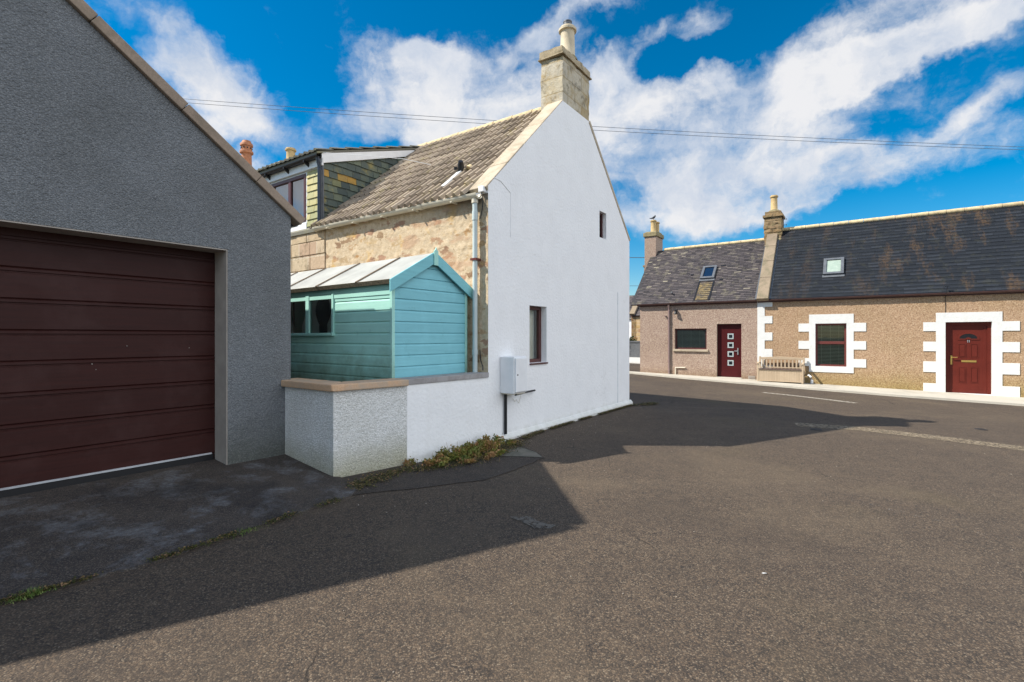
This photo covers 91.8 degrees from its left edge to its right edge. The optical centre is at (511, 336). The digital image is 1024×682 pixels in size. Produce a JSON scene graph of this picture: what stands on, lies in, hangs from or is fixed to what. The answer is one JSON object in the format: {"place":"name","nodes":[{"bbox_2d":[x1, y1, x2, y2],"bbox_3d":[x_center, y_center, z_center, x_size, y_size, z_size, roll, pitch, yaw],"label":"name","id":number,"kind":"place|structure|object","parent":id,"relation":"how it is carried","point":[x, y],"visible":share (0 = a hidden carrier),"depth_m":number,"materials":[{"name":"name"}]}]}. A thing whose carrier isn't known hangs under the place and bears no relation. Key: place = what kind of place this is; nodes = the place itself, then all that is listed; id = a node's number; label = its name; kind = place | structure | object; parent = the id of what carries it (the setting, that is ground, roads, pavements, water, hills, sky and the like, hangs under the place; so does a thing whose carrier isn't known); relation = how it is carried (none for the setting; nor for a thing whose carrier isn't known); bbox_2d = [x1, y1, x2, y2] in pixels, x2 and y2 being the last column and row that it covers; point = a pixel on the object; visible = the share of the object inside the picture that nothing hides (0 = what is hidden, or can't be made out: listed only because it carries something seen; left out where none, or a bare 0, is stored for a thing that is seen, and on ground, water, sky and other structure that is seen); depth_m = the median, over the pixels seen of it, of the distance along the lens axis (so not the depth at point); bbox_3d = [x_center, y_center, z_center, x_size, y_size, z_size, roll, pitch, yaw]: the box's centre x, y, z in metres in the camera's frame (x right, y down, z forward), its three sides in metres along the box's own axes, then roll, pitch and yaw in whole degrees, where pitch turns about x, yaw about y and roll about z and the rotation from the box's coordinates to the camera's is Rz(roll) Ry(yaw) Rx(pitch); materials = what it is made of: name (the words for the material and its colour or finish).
{"place":"outdoors","nodes":[
{"label":"outdoors","id":0,"kind":"place"},
{"bbox_2d":[0,454,359,603],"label":"forecourt","id":1,"kind":"structure","parent":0,"point":[107,527],"depth_m":3.81,"materials":[{"name":"grey concrete"}]},
{"bbox_2d":[4,585,64,603],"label":"grass","id":2,"kind":"structure","parent":1,"relation":"on","point":[36,591],"depth_m":2.73,"materials":[{"name":"green plant"}]},
{"bbox_2d":[293,302,294,332],"bbox_3d":[-2.999,0.257,7.998,0.998,2.334,0.159,0,0,-17],"label":"window frame","id":3,"kind":"object","parent":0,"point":[293,317],"depth_m":7.91,"materials":[{"name":"metal"}]},
{"bbox_2d":[0,363,1023,681],"bbox_3d":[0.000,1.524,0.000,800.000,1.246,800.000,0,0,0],"label":"road","id":4,"kind":"structure","parent":0,"point":[874,557],"depth_m":3.17,"materials":[{"name":"grey asphalt"}]},
{"bbox_2d":[0,0,304,497],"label":"garage","id":5,"kind":"structure","parent":4,"relation":"on","point":[149,220],"depth_m":4.45,"materials":[{"name":"concrete"}]},
{"bbox_2d":[0,226,214,497],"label":"garage door","id":6,"kind":"structure","parent":5,"relation":"in","point":[107,347],"depth_m":4.43,"materials":[{"name":"brown metal"}]},
{"bbox_2d":[0,497,343,602],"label":"moss","id":7,"kind":"object","parent":4,"relation":"on","point":[58,585],"visible":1,"depth_m":3.25,"materials":[{"name":"green plant"}]},
{"bbox_2d":[239,140,253,165],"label":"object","id":8,"kind":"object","parent":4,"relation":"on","point":[246,152],"depth_m":15.08,"materials":[{"name":"ceramic"}]},
{"bbox_2d":[226,524,269,538],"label":"grass","id":9,"kind":"structure","parent":4,"relation":"on","point":[244,531],"depth_m":3.66,"materials":[{"name":"green plant"}]},
{"bbox_2d":[281,378,408,476],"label":"garden wall","id":10,"kind":"structure","parent":4,"relation":"on","point":[340,429],"depth_m":5.25,"materials":[{"name":"grey concrete"}]},
{"bbox_2d":[291,248,472,381],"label":"shed","id":11,"kind":"structure","parent":4,"relation":"on","point":[398,317],"depth_m":6.29,"materials":[{"name":"teal wood"}]},
{"bbox_2d":[291,292,334,335],"bbox_3d":[-2.665,-0.137,6.983,1.700,0.950,0.520,0,0,37],"label":"window","id":12,"kind":"structure","parent":11,"relation":"in","point":[319,314],"depth_m":6.79,"materials":[{"name":"teal glass"}]},
{"bbox_2d":[341,441,543,494],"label":"tarmac repair","id":13,"kind":"structure","parent":4,"relation":"on","point":[469,472],"depth_m":5.23,"materials":[{"name":"grey asphalt"}]},
{"bbox_2d":[402,456,417,466],"bbox_3d":[-1.135,1.409,5.556,0.192,0.142,0.146,0,0,-28],"label":"weed","id":14,"kind":"object","parent":13,"relation":"on","point":[407,462],"visible":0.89,"depth_m":5.54,"materials":[{"name":"green plant"}]},
{"bbox_2d":[421,449,457,466],"bbox_3d":[-0.821,1.395,5.656,0.309,0.183,0.550,0,0,19],"label":"weed","id":15,"kind":"object","parent":13,"relation":"on","point":[440,458],"visible":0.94,"depth_m":5.56,"materials":[{"name":"green plant"}]},
{"bbox_2d":[440,441,482,459],"bbox_3d":[-0.594,1.368,5.911,0.337,0.256,0.626,0,0,41],"label":"weed","id":16,"kind":"object","parent":13,"relation":"on","point":[469,449],"visible":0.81,"depth_m":5.88,"materials":[{"name":"green plant"}]},
{"bbox_2d":[457,439,489,452],"bbox_3d":[-0.486,1.378,6.185,0.350,0.235,0.430,0,0,16],"label":"weed","id":17,"kind":"object","parent":13,"relation":"on","point":[477,443],"visible":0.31,"depth_m":6.14,"materials":[{"name":"green plant"}]},
{"bbox_2d":[456,447,507,462],"bbox_3d":[-0.349,1.419,5.923,0.762,0.154,0.448,0,0,-31],"label":"weed","id":18,"kind":"object","parent":13,"relation":"on","point":[468,459],"visible":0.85,"depth_m":5.86,"materials":[{"name":"green plant"}]},
{"bbox_2d":[479,433,505,451],"bbox_3d":[-0.292,1.373,6.383,0.299,0.276,0.542,0,0,35],"label":"weed","id":19,"kind":"object","parent":13,"relation":"on","point":[495,442],"visible":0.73,"depth_m":6.36,"materials":[{"name":"green plant"}]},
{"bbox_2d":[503,439,516,444],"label":"weed","id":20,"kind":"object","parent":13,"relation":"on","point":[510,442],"visible":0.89,"depth_m":6.67,"materials":[{"name":"green plant"}]},
{"bbox_2d":[499,447,541,456],"bbox_3d":[0.103,1.456,6.277,0.538,0.014,0.503,0,0,0],"label":"concrete patch","id":21,"kind":"object","parent":13,"relation":"on","point":[522,452],"visible":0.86,"depth_m":6.19,"materials":[{"name":"grey concrete"}]},
{"bbox_2d":[399,372,488,462],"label":"yard wall","id":22,"kind":"structure","parent":4,"relation":"on","point":[448,409],"depth_m":6.05,"materials":[{"name":"white paint"}]},
{"bbox_2d":[256,19,632,441],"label":"white house","id":23,"kind":"structure","parent":4,"relation":"on","point":[517,221],"depth_m":8.32,"materials":[{"name":"paint"}]},
{"bbox_2d":[271,173,305,221],"bbox_3d":[-4.598,-2.566,9.787,2.042,0.892,0.138,0,0,35],"label":"window","id":24,"kind":"structure","parent":23,"relation":"in","point":[293,190],"depth_m":9.47,"materials":[{"name":"white glass"}]},
{"bbox_2d":[500,356,535,433],"bbox_3d":[0.186,0.819,7.172,0.266,1.090,0.862,0,0,35],"label":"meter box","id":25,"kind":"object","parent":23,"relation":"attached to","point":[513,375],"visible":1,"depth_m":6.85,"materials":[{"name":"white plastic"}]},
{"bbox_2d":[515,358,526,392],"bbox_3d":[0.129,0.529,6.882,0.028,0.470,0.286,0,0,35],"label":"door","id":26,"kind":"structure","parent":25,"relation":"in","point":[520,363],"depth_m":6.85,"materials":[{"name":"white plastic"}]},
{"bbox_2d":[530,306,547,364],"bbox_3d":[0.322,-0.027,7.786,0.263,0.911,0.516,0,0,35],"label":"window","id":27,"kind":"structure","parent":23,"relation":"in","point":[538,309],"depth_m":7.95,"materials":[{"name":"brown glass"}]},
{"bbox_2d":[600,213,602,237],"bbox_3d":[1.685,-2.171,9.729,0.178,0.522,0.321,0,0,13],"label":"window","id":28,"kind":"structure","parent":23,"relation":"in","point":[601,215],"depth_m":9.82,"materials":[{"name":"brown glass"}]},
{"bbox_2d":[341,404,632,490],"bbox_3d":[0.703,1.436,7.521,0.825,0.060,7.310,0,0,36],"label":"moss","id":29,"kind":"object","parent":4,"relation":"on","point":[422,467],"visible":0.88,"depth_m":5.47,"materials":[{"name":"green plant"}]},
{"bbox_2d":[511,516,556,528],"bbox_3d":[0.158,1.483,3.981,0.391,0.010,0.160,0,0,39],"label":"road stain","id":30,"kind":"object","parent":4,"relation":"on","point":[531,520],"visible":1,"depth_m":3.96,"materials":[{"name":"grey asphalt"}]},
{"bbox_2d":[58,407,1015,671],"bbox_3d":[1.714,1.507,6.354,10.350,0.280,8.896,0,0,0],"label":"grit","id":31,"kind":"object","parent":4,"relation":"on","point":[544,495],"visible":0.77,"depth_m":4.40,"materials":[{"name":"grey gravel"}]},
{"bbox_2d":[629,295,634,337],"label":"distant house","id":32,"kind":"structure","parent":4,"relation":"on","point":[631,297],"depth_m":42.23,"materials":[{"name":"white plastic"}]},
{"bbox_2d":[629,341,639,363],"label":"roadside wall","id":33,"kind":"structure","parent":4,"relation":"on","point":[634,351],"depth_m":26.54,"materials":[{"name":"white paint"}]},
{"bbox_2d":[629,265,644,340],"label":"cottage","id":34,"kind":"structure","parent":4,"relation":"on","point":[634,313],"depth_m":28.38,"materials":[{"name":"stone"}]},
{"bbox_2d":[633,402,659,405],"bbox_3d":[2.925,1.460,10.830,0.864,0.033,0.423,0,0,-33],"label":"moss","id":35,"kind":"object","parent":4,"relation":"on","point":[650,403],"visible":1,"depth_m":10.85,"materials":[{"name":"green plant"}]},
{"bbox_2d":[631,220,764,379],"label":"pink cottage","id":36,"kind":"structure","parent":4,"relation":"on","point":[697,304],"depth_m":18.86,"materials":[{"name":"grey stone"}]},
{"bbox_2d":[673,328,707,351],"bbox_3d":[6.833,0.081,18.784,1.760,1.375,0.750,0,0,35],"label":"window","id":37,"kind":"structure","parent":36,"relation":"in","point":[694,340],"depth_m":18.85,"materials":[{"name":"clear glass"}]},
{"bbox_2d":[699,265,716,280],"bbox_3d":[7.581,-2.453,19.153,0.560,0.651,0.617,0,0,35],"label":"roof window","id":38,"kind":"structure","parent":36,"relation":"in","point":[708,273],"depth_m":19.11,"materials":[{"name":"white"}]},
{"bbox_2d":[718,324,740,377],"bbox_3d":[7.825,0.583,17.854,0.812,2.081,0.095,0,0,35],"label":"door","id":39,"kind":"structure","parent":36,"relation":"in","point":[729,335],"depth_m":17.84,"materials":[{"name":"red wood"}]},
{"bbox_2d":[762,392,854,402],"bbox_3d":[7.629,1.564,12.846,0.272,0.049,2.274,0,0,-35],"label":"road marking","id":40,"kind":"object","parent":4,"relation":"on","point":[812,397],"visible":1,"depth_m":12.64,"materials":[{"name":"white paint"}]},
{"bbox_2d":[755,195,1023,396],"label":"brown cottage","id":41,"kind":"structure","parent":4,"relation":"on","point":[929,301],"depth_m":15.38,"materials":[{"name":"stone"}]},
{"bbox_2d":[816,323,845,366],"bbox_3d":[10.484,0.264,16.308,1.460,2.000,0.608,0,0,35],"label":"window","id":42,"kind":"structure","parent":41,"relation":"in","point":[830,338],"depth_m":16.28,"materials":[{"name":"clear glass"}]},
{"bbox_2d":[822,257,844,277],"bbox_3d":[10.767,-2.324,16.624,0.620,0.712,0.609,0,0,35],"label":"roof window","id":43,"kind":"structure","parent":41,"relation":"in","point":[832,267],"depth_m":16.59,"materials":[{"name":"white glass"}]},
{"bbox_2d":[946,322,990,393],"bbox_3d":[13.024,0.597,14.197,0.980,2.034,0.122,0,0,35],"label":"front door","id":44,"kind":"structure","parent":41,"relation":"in","point":[968,344],"depth_m":14.19,"materials":[{"name":"red wood"}]},
{"bbox_2d":[796,423,1023,450],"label":"road marking","id":45,"kind":"object","parent":4,"relation":"on","point":[897,433],"visible":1,"depth_m":8.06,"materials":[{"name":"white paint"}]},
{"bbox_2d":[84,0,1023,294],"label":"sky","id":46,"kind":"structure","parent":0,"point":[949,73],"materials":[{"name":"blue"}]},
{"bbox_2d":[190,99,1016,146],"bbox_3d":[1.450,-10.821,24.000,64.901,3.927,0.020,0,0,0],"label":"overhead cable","id":47,"kind":"object","parent":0,"point":[614,127],"visible":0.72,"depth_m":23.99,"materials":[{"name":"black rubber"}]},
{"bbox_2d":[194,103,1018,149],"bbox_3d":[1.450,-10.691,24.000,64.901,3.887,0.020,0,0,0],"label":"overhead cable","id":48,"kind":"object","parent":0,"point":[615,131],"visible":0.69,"depth_m":23.99,"materials":[{"name":"black rubber"}]},
{"bbox_2d":[629,371,1023,405],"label":"pavement","id":49,"kind":"structure","parent":0,"point":[990,399],"depth_m":14.40,"materials":[{"name":"grey concrete"}]},
{"bbox_2d":[757,356,804,383],"bbox_3d":[8.919,1.084,16.491,1.365,0.845,0.534,0,0,35],"label":"storage bench","id":50,"kind":"object","parent":49,"relation":"on","point":[780,374],"visible":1,"depth_m":16.42,"materials":[{"name":"brown wood"}]}
]}

